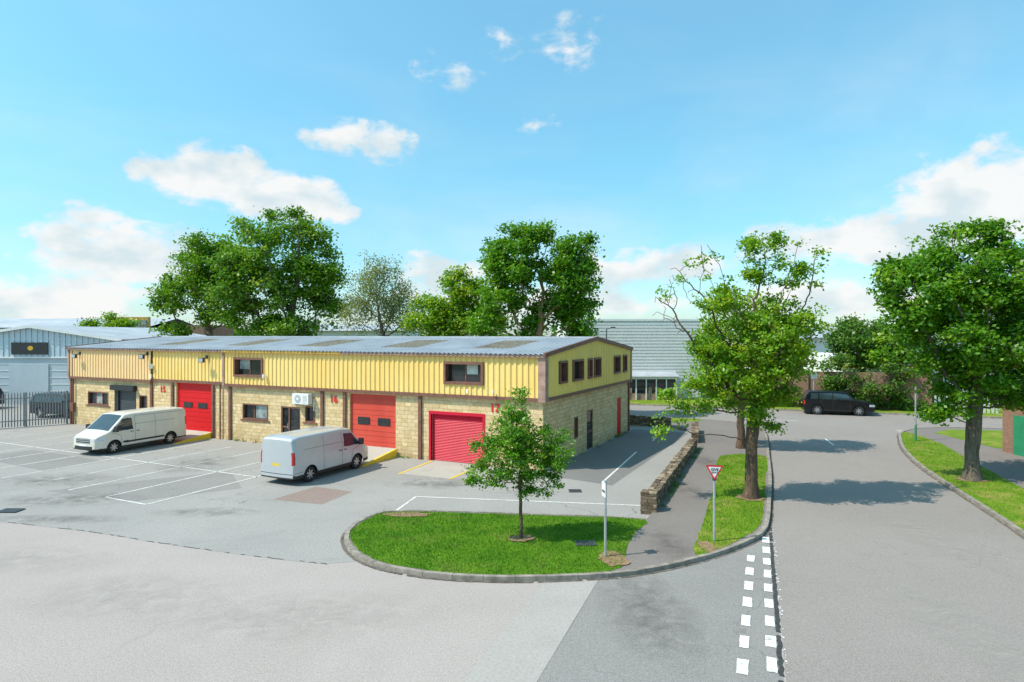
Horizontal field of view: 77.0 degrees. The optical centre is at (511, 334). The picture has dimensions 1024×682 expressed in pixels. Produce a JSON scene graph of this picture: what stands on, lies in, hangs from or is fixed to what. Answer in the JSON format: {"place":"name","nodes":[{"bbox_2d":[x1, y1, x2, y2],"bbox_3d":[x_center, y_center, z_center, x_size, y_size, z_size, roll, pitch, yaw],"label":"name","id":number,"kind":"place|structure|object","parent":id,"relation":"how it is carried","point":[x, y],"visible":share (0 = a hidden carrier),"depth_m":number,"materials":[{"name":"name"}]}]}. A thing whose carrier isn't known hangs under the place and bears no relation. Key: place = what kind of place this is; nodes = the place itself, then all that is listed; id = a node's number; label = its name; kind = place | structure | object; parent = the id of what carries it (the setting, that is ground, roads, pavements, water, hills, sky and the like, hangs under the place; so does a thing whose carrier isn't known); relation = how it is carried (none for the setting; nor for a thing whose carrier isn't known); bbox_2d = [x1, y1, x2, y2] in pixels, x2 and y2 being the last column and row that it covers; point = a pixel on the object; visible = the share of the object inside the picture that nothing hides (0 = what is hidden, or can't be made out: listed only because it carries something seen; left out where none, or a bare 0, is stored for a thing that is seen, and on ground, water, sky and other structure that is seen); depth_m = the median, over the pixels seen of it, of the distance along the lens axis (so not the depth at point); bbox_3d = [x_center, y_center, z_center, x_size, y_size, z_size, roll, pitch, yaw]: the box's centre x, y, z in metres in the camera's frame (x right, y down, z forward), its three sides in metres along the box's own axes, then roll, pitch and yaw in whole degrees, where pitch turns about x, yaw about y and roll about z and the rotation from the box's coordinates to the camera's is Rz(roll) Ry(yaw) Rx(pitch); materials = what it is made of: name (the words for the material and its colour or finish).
{"place":"outdoors","nodes":[
{"label":"outdoors","id":0,"kind":"place"},
{"bbox_2d":[0,388,4,403],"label":"parked suv","id":1,"kind":"object","parent":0,"point":[1,391],"visible":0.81,"depth_m":54.45,"materials":[{"name":"blue paint"}]},
{"bbox_2d":[0,317,232,339],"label":"office building","id":2,"kind":"structure","parent":0,"point":[147,322],"depth_m":96.02,"materials":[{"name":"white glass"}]},
{"bbox_2d":[0,405,690,562],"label":"car park","id":3,"kind":"structure","parent":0,"point":[252,516],"depth_m":24.48,"materials":[{"name":"grey asphalt"}]},
{"bbox_2d":[0,508,25,511],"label":"manhole cover","id":4,"kind":"object","parent":3,"relation":"on","point":[10,509],"visible":1,"depth_m":22.66,"materials":[{"name":"grey metal"}]},
{"bbox_2d":[0,390,67,427],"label":"palisade fence","id":5,"kind":"object","parent":3,"relation":"on","point":[24,398],"visible":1,"depth_m":43.59,"materials":[{"name":"metal"}]},
{"bbox_2d":[0,450,99,469],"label":"asphalt patch","id":6,"kind":"object","parent":3,"relation":"on","point":[51,463],"visible":1,"depth_m":31.91,"materials":[{"name":"grey asphalt"}]},
{"bbox_2d":[30,392,69,417],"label":"parked suv","id":7,"kind":"object","parent":3,"relation":"on","point":[48,404],"visible":0.33,"depth_m":47.68,"materials":[{"name":"blue paint"}]},
{"bbox_2d":[0,325,205,404],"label":"pale blue industrial unit","id":8,"kind":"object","parent":3,"relation":"on","point":[37,362],"visible":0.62,"depth_m":56.94,"materials":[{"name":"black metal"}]},
{"bbox_2d":[74,406,185,453],"bbox_3d":[-20.903,5.183,35.415,2.493,2.035,5.450,0,0,23],"label":"panel van","id":9,"kind":"object","parent":3,"relation":"on","point":[112,432],"visible":1,"depth_m":34.52,"materials":[{"name":"white paint"}]},
{"bbox_2d":[49,471,241,500],"bbox_3d":[-14.638,6.192,25.791,6.796,0.001,3.719,0,0,-33],"label":"asphalt patch","id":10,"kind":"object","parent":3,"relation":"on","point":[203,482],"visible":1,"depth_m":26.07,"materials":[{"name":"grey asphalt"}]},
{"bbox_2d":[8,522,325,563],"bbox_3d":[-10.801,6.191,19.312,12.252,0.001,0.222,0,0,19],"label":"tar joint","id":11,"kind":"object","parent":3,"relation":"on","point":[158,542],"visible":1,"depth_m":19.17,"materials":[{"name":"black asphalt"}]},
{"bbox_2d":[175,430,208,440],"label":"loading ramp","id":12,"kind":"structure","parent":3,"relation":"on","point":[190,434],"depth_m":38.44,"materials":[{"name":"concrete"}]},
{"bbox_2d":[174,432,210,443],"bbox_3d":[-18.554,6.035,37.427,0.125,0.370,2.396,0,0,26],"label":"yellow ramp edge","id":13,"kind":"object","parent":3,"relation":"on","point":[204,436],"visible":1,"depth_m":37.69,"materials":[{"name":"paint"}]},
{"bbox_2d":[141,228,258,335],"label":"ash tree","id":14,"kind":"object","parent":3,"relation":"on","point":[180,285],"visible":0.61,"depth_m":58.74,"materials":[{"name":"green plant"}]},
{"bbox_2d":[275,487,351,503],"bbox_3d":[-7.617,6.191,24.898,2.166,0.001,2.216,0,0,19],"label":"asphalt patch","id":15,"kind":"object","parent":3,"relation":"on","point":[317,495],"visible":1,"depth_m":24.77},
{"bbox_2d":[261,426,367,481],"bbox_3d":[-8.627,5.193,28.802,2.414,2.015,5.050,0,0,26],"label":"panel van","id":16,"kind":"object","parent":3,"relation":"on","point":[306,454],"visible":1,"depth_m":27.17,"materials":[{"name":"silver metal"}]},
{"bbox_2d":[0,423,656,509],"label":"parking bay markings","id":17,"kind":"object","parent":3,"relation":"on","point":[239,474],"visible":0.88,"depth_m":28.88,"materials":[{"name":"white paint"}]},
{"bbox_2d":[69,376,630,459],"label":"brown posts and band","id":18,"kind":"object","parent":3,"relation":"on","point":[344,391],"visible":0.82,"depth_m":35.32,"materials":[{"name":"brown metal"}]},
{"bbox_2d":[149,364,493,393],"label":"alarm boxes","id":19,"kind":"object","parent":18,"relation":"on","point":[151,367],"visible":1,"depth_m":40.65,"materials":[{"name":"red plastic"}]},
{"bbox_2d":[548,340,629,397],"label":"gable cladding","id":20,"kind":"structure","parent":18,"relation":"on","point":[607,352],"depth_m":34.04,"materials":[{"name":"yellow metal"}]},
{"bbox_2d":[74,352,627,470],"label":"stone walls","id":21,"kind":"structure","parent":3,"relation":"on","point":[565,411],"depth_m":35.44,"materials":[{"name":"beige stone"}]},
{"bbox_2d":[110,385,136,410],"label":"dark roller shutter","id":22,"kind":"object","parent":21,"relation":"attached to","point":[124,397],"visible":0.45,"depth_m":42.26,"materials":[{"name":"grey metal"}]},
{"bbox_2d":[151,351,152,371],"bbox_3d":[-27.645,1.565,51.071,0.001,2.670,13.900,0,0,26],"label":"downpipe","id":23,"kind":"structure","parent":21,"relation":"attached to","point":[151,359],"depth_m":50.20,"materials":[{"name":"brown plastic"}]},
{"bbox_2d":[178,383,210,431],"bbox_3d":[-19.397,4.425,39.439,3.150,2.890,0.092,0,0,26],"label":"bright red sectional door","id":24,"kind":"structure","parent":21,"relation":"attached to","point":[194,400],"depth_m":39.38,"materials":[{"name":"paint"}]},
{"bbox_2d":[85,404,316,424],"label":"window sills","id":25,"kind":"structure","parent":21,"relation":"attached to","point":[240,419],"depth_m":37.10,"materials":[{"name":"beige stone"}]},
{"bbox_2d":[69,351,522,468],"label":"downpipes","id":26,"kind":"object","parent":21,"relation":"attached to","point":[72,406],"visible":0.71,"depth_m":44.48,"materials":[{"name":"red metal"}]},
{"bbox_2d":[292,393,314,410],"bbox_3d":[-11.498,3.685,35.175,1.490,0.930,0.440,0,0,26],"label":"air conditioning unit","id":27,"kind":"object","parent":21,"relation":"attached to","point":[302,398],"visible":1,"depth_m":34.94,"materials":[{"name":"grey metal"}]},
{"bbox_2d":[67,350,631,402],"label":"corner trim","id":28,"kind":"structure","parent":21,"relation":"attached to","point":[542,380],"depth_m":28.91,"materials":[{"name":"metal"}]},
{"bbox_2d":[70,350,150,379],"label":"front cladding","id":29,"kind":"structure","parent":28,"relation":"attached to","point":[122,364],"depth_m":42.55,"materials":[{"name":"yellow metal"}]},
{"bbox_2d":[139,352,147,358],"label":"floodlight","id":30,"kind":"object","parent":29,"relation":"attached to","point":[141,356],"visible":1,"depth_m":40.55,"materials":[{"name":"black plastic"}]},
{"bbox_2d":[153,351,221,381],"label":"front cladding","id":31,"kind":"structure","parent":28,"relation":"attached to","point":[176,365],"depth_m":39.38,"materials":[{"name":"yellow metal"}]},
{"bbox_2d":[198,355,207,362],"bbox_3d":[-18.346,1.450,38.345,0.400,0.420,0.491,0,0,26],"label":"floodlight","id":32,"kind":"object","parent":31,"relation":"attached to","point":[201,360],"visible":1,"depth_m":38.14,"materials":[{"name":"black plastic"}]},
{"bbox_2d":[66,348,542,357],"bbox_3d":[-14.619,0.965,36.815,36.040,0.130,0.440,0,0,26],"label":"gutter","id":33,"kind":"object","parent":28,"relation":"on","point":[416,354],"visible":0.91,"depth_m":34.09,"materials":[{"name":"metal"}]},
{"bbox_2d":[65,336,632,357],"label":"verge trim","id":34,"kind":"structure","parent":28,"relation":"on","point":[565,348],"depth_m":34.27,"materials":[{"name":"brown metal"}]},
{"bbox_2d":[66,336,592,354],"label":"roof","id":35,"kind":"structure","parent":34,"relation":"attached to","point":[527,345],"depth_m":37.56,"materials":[{"name":"grey metal"}]},
{"bbox_2d":[225,352,537,397],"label":"front cladding","id":36,"kind":"structure","parent":28,"relation":"attached to","point":[424,374],"depth_m":32.79,"materials":[{"name":"yellow metal"}]},
{"bbox_2d":[88,355,627,438],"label":"windows","id":37,"kind":"structure","parent":21,"relation":"attached to","point":[466,373],"depth_m":35.34,"materials":[{"name":"black glass"}]},
{"bbox_2d":[351,393,395,447],"bbox_3d":[-7.175,4.450,33.451,2.970,2.700,0.092,0,0,26],"label":"red sectional door","id":38,"kind":"structure","parent":21,"relation":"attached to","point":[373,420],"depth_m":33.42,"materials":[{"name":"paint"}]},
{"bbox_2d":[281,406,592,448],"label":"entrance doors","id":39,"kind":"structure","parent":21,"relation":"attached to","point":[290,418],"depth_m":35.78,"materials":[{"name":"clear glass"}]},
{"bbox_2d":[429,411,484,463],"bbox_3d":[-2.657,4.975,31.160,3.140,2.450,0.190,0,0,26],"label":"red roller shutter","id":40,"kind":"object","parent":21,"relation":"attached to","point":[453,433],"visible":0.83,"depth_m":31.26,"materials":[{"name":"paint"}]},
{"bbox_2d":[491,404,499,411],"bbox_3d":[-0.765,3.442,30.127,0.446,0.392,0.017,0,0,26],"label":"unit number","id":41,"kind":"object","parent":21,"relation":"attached to","point":[492,407],"visible":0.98,"depth_m":30.19,"materials":[{"name":"red paint"}]},
{"bbox_2d":[617,398,619,433],"bbox_3d":[6.538,5.050,39.779,0.070,2.300,0.900,0,0,26],"label":"red side door","id":42,"kind":"structure","parent":21,"relation":"attached to","point":[618,415],"depth_m":39.79,"materials":[{"name":"paint"}]},
{"bbox_2d":[361,446,392,462],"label":"loading ramp","id":43,"kind":"structure","parent":3,"relation":"on","point":[374,452],"depth_m":32.43,"materials":[{"name":"concrete"}]},
{"bbox_2d":[360,449,396,466],"bbox_3d":[-6.479,6.000,31.344,0.125,0.440,2.696,0,0,26],"label":"yellow ramp edge","id":44,"kind":"object","parent":3,"relation":"on","point":[391,454],"visible":1,"depth_m":31.64,"materials":[{"name":"paint"}]},
{"bbox_2d":[401,461,474,478],"bbox_3d":[-3.225,6.191,29.629,2.498,0.001,3.186,0,0,24],"label":"concrete apron","id":45,"kind":"object","parent":3,"relation":"on","point":[441,469],"visible":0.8,"depth_m":29.54,"materials":[{"name":"grey concrete"}]},
{"bbox_2d":[398,461,473,478],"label":"yellow markings","id":46,"kind":"object","parent":45,"relation":"on","point":[428,462],"visible":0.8,"depth_m":29.09,"materials":[{"name":"paint"}]},
{"bbox_2d":[234,430,702,506],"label":"weeds","id":47,"kind":"object","parent":3,"relation":"on","point":[697,448],"visible":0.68,"depth_m":31.81,"materials":[{"name":"green plant"}]},
{"bbox_2d":[383,510,646,518],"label":"kerb","id":48,"kind":"structure","parent":3,"relation":"on","point":[512,513],"depth_m":22.00,"materials":[{"name":"concrete"}]},
{"bbox_2d":[344,415,771,581],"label":"kerb","id":49,"kind":"structure","parent":3,"relation":"on","point":[358,555],"depth_m":16.84,"materials":[{"name":"concrete"}]},
{"bbox_2d":[568,489,581,492],"bbox_3d":[2.500,6.184,25.500,0.500,0.020,0.500,0,0,0],"label":"manhole cover","id":50,"kind":"object","parent":3,"relation":"on","point":[575,491],"visible":1,"depth_m":25.36,"materials":[{"name":"grey metal"}]},
{"bbox_2d":[630,415,670,427],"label":"stone wall","id":51,"kind":"structure","parent":3,"relation":"on","point":[640,420],"depth_m":43.47,"materials":[{"name":"grey stone"}]},
{"bbox_2d":[648,438,697,505],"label":"stone wall","id":52,"kind":"structure","parent":3,"relation":"on","point":[664,479],"depth_m":27.19,"materials":[{"name":"beige stone"}]},
{"bbox_2d":[691,422,698,442],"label":"stone wall","id":53,"kind":"structure","parent":3,"relation":"on","point":[694,427],"depth_m":37.12,"materials":[{"name":"beige stone"}]},
{"bbox_2d":[296,325,419,335],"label":"white warehouse","id":54,"kind":"structure","parent":0,"point":[328,332],"depth_m":98.00,"materials":[{"name":"white metal"}]},
{"bbox_2d":[0,386,902,681],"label":"forecourt road","id":55,"kind":"structure","parent":0,"point":[82,606],"depth_m":14.16,"materials":[{"name":"grey asphalt"}]},
{"bbox_2d":[461,579,597,681],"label":"smooth strip","id":56,"kind":"object","parent":55,"relation":"on","point":[524,645],"visible":1,"depth_m":13.20,"materials":[{"name":"concrete"}]},
{"bbox_2d":[557,319,700,399],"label":"grey warehouse","id":57,"kind":"structure","parent":55,"relation":"on","point":[661,358],"depth_m":61.43,"materials":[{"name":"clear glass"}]},
{"bbox_2d":[803,352,1020,401],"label":"red trade unit","id":58,"kind":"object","parent":55,"relation":"on","point":[819,358],"visible":0.03,"depth_m":60.82,"materials":[{"name":"paint"}]},
{"bbox_2d":[898,427,1023,536],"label":"kerb","id":59,"kind":"structure","parent":55,"relation":"on","point":[1012,525],"depth_m":25.27,"materials":[{"name":"concrete"}]},
{"bbox_2d":[0,0,1023,335],"label":"sky","id":60,"kind":"structure","parent":0,"point":[666,131],"materials":[{"name":"blue"}]},
{"bbox_2d":[349,419,767,574],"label":"footpath","id":61,"kind":"structure","parent":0,"point":[669,533],"depth_m":22.32,"materials":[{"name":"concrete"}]},
{"bbox_2d":[194,203,353,335],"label":"ash tree","id":62,"kind":"object","parent":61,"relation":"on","point":[321,277],"visible":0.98,"depth_m":56.17,"materials":[{"name":"green plant"}]},
{"bbox_2d":[393,263,513,335],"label":"lime tree","id":63,"kind":"object","parent":61,"relation":"on","point":[444,317],"visible":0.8,"depth_m":49.80,"materials":[{"name":"green plant"}]},
{"bbox_2d":[349,510,646,574],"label":"lawn","id":64,"kind":"structure","parent":61,"relation":"on","point":[467,543],"depth_m":18.93,"materials":[{"name":"green plant"}]},
{"bbox_2d":[382,512,430,516],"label":"soil","id":65,"kind":"structure","parent":64,"relation":"on","point":[413,514],"depth_m":21.74,"materials":[{"name":"brown soil"}]},
{"bbox_2d":[508,534,534,541],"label":"soil","id":66,"kind":"structure","parent":64,"relation":"on","point":[514,538],"depth_m":19.15,"materials":[{"name":"brown soil"}]},
{"bbox_2d":[461,386,575,538],"bbox_3d":[0.244,3.805,19.200,3.592,4.578,2.356,0,0,0],"label":"young tree","id":67,"kind":"object","parent":66,"relation":"on","point":[520,442],"visible":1,"depth_m":18.98,"materials":[{"name":"green plant"}]},
{"bbox_2d":[574,540,595,545],"bbox_3d":[2.140,6.065,18.750,0.600,0.020,0.450,0,0,0],"label":"manhole cover","id":68,"kind":"object","parent":64,"relation":"on","point":[585,542],"visible":1,"depth_m":18.75,"materials":[{"name":"grey metal"}]},
{"bbox_2d":[598,551,629,565],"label":"soil","id":69,"kind":"structure","parent":64,"relation":"on","point":[613,557],"depth_m":17.39,"materials":[{"name":"brown soil"}]},
{"bbox_2d":[602,480,606,555],"bbox_3d":[2.551,5.100,17.648,0.091,2.200,0.320,0,0,-10],"label":"sign post","id":70,"kind":"object","parent":69,"relation":"on","point":[604,489],"visible":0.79,"depth_m":17.63,"materials":[{"name":"metal"}]},
{"bbox_2d":[461,218,607,336],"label":"tall sycamore tree","id":71,"kind":"object","parent":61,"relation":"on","point":[569,272],"visible":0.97,"depth_m":46.80,"materials":[{"name":"green plant"}]},
{"bbox_2d":[671,418,701,421],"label":"grass verge","id":72,"kind":"object","parent":61,"relation":"on","point":[688,420],"depth_m":46.19,"materials":[{"name":"green plant"}]},
{"bbox_2d":[332,250,429,335],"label":"airy birch tree","id":73,"kind":"object","parent":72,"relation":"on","point":[393,304],"visible":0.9,"depth_m":53.10,"materials":[{"name":"green plant"}]},
{"bbox_2d":[693,454,768,554],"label":"grass verge","id":74,"kind":"object","parent":61,"relation":"on","point":[738,518],"depth_m":22.62,"materials":[{"name":"green plant"}]},
{"bbox_2d":[697,540,716,551],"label":"soil","id":75,"kind":"structure","parent":74,"relation":"on","point":[703,546],"depth_m":18.45,"materials":[{"name":"brown soil"}]},
{"bbox_2d":[706,465,722,540],"bbox_3d":[5.968,5.021,18.985,0.488,2.357,0.107,0,0,8],"label":"give way sign","id":76,"kind":"object","parent":74,"relation":"on","point":[714,470],"visible":0.99,"depth_m":18.96,"materials":[{"name":"metal"}]},
{"bbox_2d":[735,494,765,500],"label":"soil","id":77,"kind":"structure","parent":74,"relation":"on","point":[740,496],"depth_m":23.84,"materials":[{"name":"brown soil"}]},
{"bbox_2d":[649,230,832,499],"bbox_3d":[8.512,1.082,24.097,6.867,10.051,4.351,0,0,0],"label":"roadside tree","id":78,"kind":"object","parent":77,"relation":"on","point":[781,351],"visible":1,"depth_m":23.73,"materials":[{"name":"green plant"}]},
{"bbox_2d":[681,287,821,448],"bbox_3d":[12.923,1.695,34.670,7.279,8.834,4.739,0,0,0],"label":"maple tree","id":79,"kind":"object","parent":61,"relation":"on","point":[740,444],"visible":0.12,"depth_m":34.42,"materials":[{"name":"green plant"}]},
{"bbox_2d":[547,429,687,484],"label":"side lane","id":80,"kind":"structure","parent":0,"point":[600,463],"depth_m":32.70,"materials":[{"name":"grey asphalt"}]},
{"bbox_2d":[640,489,658,514],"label":"stone wall end pier","id":81,"kind":"structure","parent":0,"point":[649,501],"depth_m":22.17,"materials":[{"name":"beige stone"}]},
{"bbox_2d":[537,528,782,681],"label":"side road","id":82,"kind":"structure","parent":0,"point":[682,624],"depth_m":13.52,"materials":[{"name":"grey asphalt"}]},
{"bbox_2d":[736,537,777,674],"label":"give way markings","id":83,"kind":"object","parent":82,"relation":"on","point":[742,664],"visible":1,"depth_m":13.97,"materials":[{"name":"white paint"}]},
{"bbox_2d":[769,524,787,681],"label":"road joint","id":84,"kind":"object","parent":82,"relation":"on","point":[779,643],"visible":1,"depth_m":14.38,"materials":[{"name":"black asphalt"}]},
{"bbox_2d":[630,389,1001,416],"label":"verge","id":85,"kind":"structure","parent":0,"point":[991,414],"depth_m":55.38,"materials":[{"name":"green plant"}]},
{"bbox_2d":[73,311,139,338],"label":"young lime tree","id":86,"kind":"object","parent":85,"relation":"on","point":[110,319],"visible":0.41,"depth_m":87.57,"materials":[{"name":"green plant"}]},
{"bbox_2d":[727,393,926,410],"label":"hedge","id":87,"kind":"object","parent":85,"relation":"on","point":[894,405],"visible":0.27,"depth_m":51.80,"materials":[{"name":"green plant"}]},
{"bbox_2d":[729,371,931,410],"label":"brick boundary wall","id":88,"kind":"structure","parent":85,"relation":"on","point":[807,385],"depth_m":52.52,"materials":[{"name":"brown brick"}]},
{"bbox_2d":[816,351,916,405],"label":"elder bush","id":89,"kind":"object","parent":85,"relation":"on","point":[831,382],"visible":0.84,"depth_m":52.09,"materials":[{"name":"green plant"}]},
{"bbox_2d":[821,312,944,372],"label":"hawthorn tree","id":90,"kind":"object","parent":85,"relation":"on","point":[844,338],"visible":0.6,"depth_m":56.18,"materials":[{"name":"green plant"}]},
{"bbox_2d":[934,389,999,412],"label":"fence","id":91,"kind":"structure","parent":85,"relation":"on","point":[984,410],"depth_m":50.12,"materials":[{"name":"wood"}]},
{"bbox_2d":[630,405,1023,681],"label":"road","id":92,"kind":"structure","parent":0,"point":[893,563],"depth_m":17.42,"materials":[{"name":"grey asphalt"}]},
{"bbox_2d":[340,433,1023,582],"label":"gutter dirt","id":93,"kind":"structure","parent":92,"relation":"on","point":[344,548],"depth_m":18.11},
{"bbox_2d":[811,371,816,389],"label":"sign post","id":94,"kind":"object","parent":92,"relation":"on","point":[813,377],"visible":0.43,"depth_m":51.13,"materials":[{"name":"metal"}]},
{"bbox_2d":[630,403,1001,418],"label":"kerb","id":95,"kind":"structure","parent":92,"relation":"on","point":[822,411],"depth_m":51.14,"materials":[{"name":"concrete"}]},
{"bbox_2d":[801,390,874,415],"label":"parked suv","id":96,"kind":"object","parent":92,"relation":"on","point":[817,402],"visible":0.99,"depth_m":49.44,"materials":[{"name":"black paint"}]},
{"bbox_2d":[725,327,1006,367],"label":"white warehouse","id":97,"kind":"structure","parent":0,"point":[820,347],"depth_m":85.00,"materials":[{"name":"white metal"}]},
{"bbox_2d":[901,428,1023,526],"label":"footpath","id":98,"kind":"structure","parent":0,"point":[1005,465],"depth_m":32.21,"materials":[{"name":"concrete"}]},
{"bbox_2d":[901,431,1023,529],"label":"grass verge","id":99,"kind":"object","parent":98,"relation":"on","point":[1002,496],"depth_m":26.88,"materials":[{"name":"green plant"}]},
{"bbox_2d":[914,387,916,440],"bbox_3d":[23.200,4.600,37.000,0.114,3.200,0.120,0,0,0],"label":"marker post","id":100,"kind":"object","parent":99,"relation":"on","point":[915,432],"visible":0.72,"depth_m":36.97,"materials":[{"name":"metal"}]},
{"bbox_2d":[955,476,988,481],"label":"soil","id":101,"kind":"structure","parent":99,"relation":"on","point":[968,480],"depth_m":26.78,"materials":[{"name":"brown soil"}]},
{"bbox_2d":[861,216,1023,480],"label":"maple tree","id":102,"kind":"object","parent":101,"relation":"on","point":[939,276],"visible":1,"depth_m":26.25,"materials":[{"name":"green plant"}]},
{"bbox_2d":[1002,392,1023,456],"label":"brick substation building","id":103,"kind":"structure","parent":98,"relation":"on","point":[1012,432],"depth_m":32.78,"materials":[{"name":"orange brick"}]},
{"bbox_2d":[934,430,1001,447],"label":"grass verge","id":104,"kind":"object","parent":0,"point":[991,438],"depth_m":38.86,"materials":[{"name":"green plant"}]},
{"label":"ground","id":105,"kind":"structure","parent":0,"visible":0},
{"bbox_2d":[233,316,872,353],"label":"distant trees","id":106,"kind":"object","parent":105,"relation":"on","point":[255,334],"depth_m":190.83,"materials":[{"name":"green plant"}]}
]}

